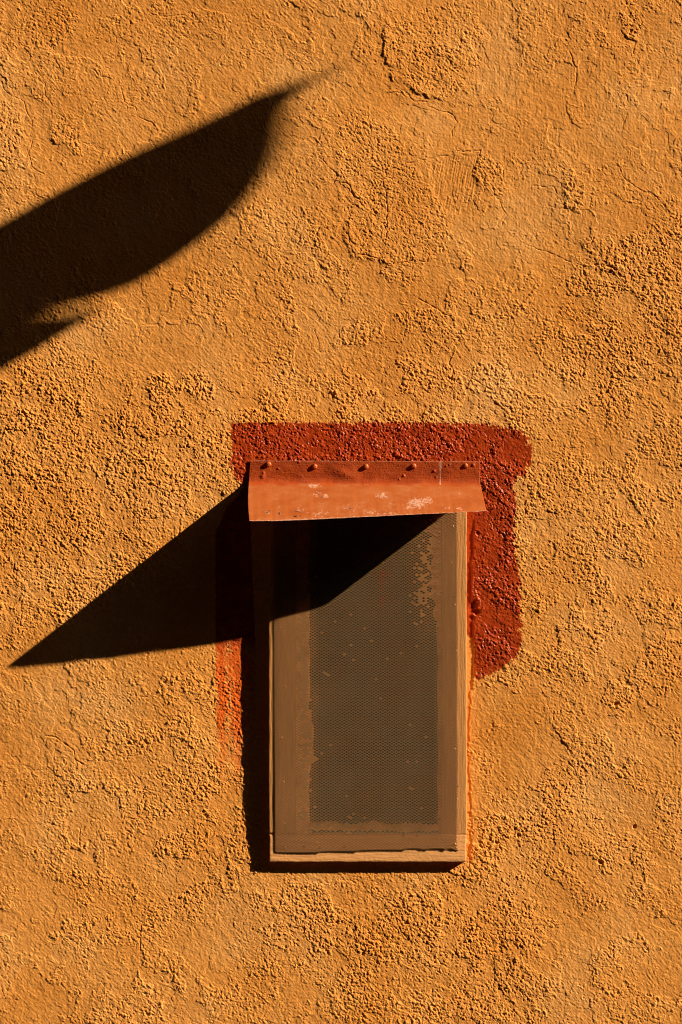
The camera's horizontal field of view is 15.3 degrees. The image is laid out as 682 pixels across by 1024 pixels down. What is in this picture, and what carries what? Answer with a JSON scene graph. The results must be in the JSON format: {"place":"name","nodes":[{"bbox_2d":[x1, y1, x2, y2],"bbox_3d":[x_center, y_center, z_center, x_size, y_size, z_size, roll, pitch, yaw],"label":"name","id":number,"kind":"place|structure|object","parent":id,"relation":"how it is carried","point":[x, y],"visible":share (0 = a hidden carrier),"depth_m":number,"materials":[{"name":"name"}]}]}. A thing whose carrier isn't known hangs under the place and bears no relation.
{"place":"outdoors","nodes":[
{"label":"outdoors","id":0,"kind":"place"},
{"label":"ground","id":1,"kind":"structure","parent":0,"visible":0},
{"bbox_2d":[0,0,681,1023],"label":"wall","id":2,"kind":"structure","parent":1,"relation":"on","point":[236,236],"depth_m":5.00,"materials":[{"name":"paint"}]},
{"bbox_2d":[248,460,485,520],"bbox_3d":[0.049,-0.042,4.928,0.462,0.119,0.141,0,0,0],"label":"sheet metal hood","id":3,"kind":"object","parent":2,"relation":"attached to","point":[292,490],"visible":1,"depth_m":4.97,"materials":[{"name":"orange metal"}]},
{"bbox_2d":[269,512,466,861],"bbox_3d":[0.053,0.335,4.996,0.390,0.706,0.030,0,0,0],"label":"window","id":4,"kind":"structure","parent":2,"relation":"attached to","point":[367,689],"depth_m":4.99,"materials":[{"name":"paint"}]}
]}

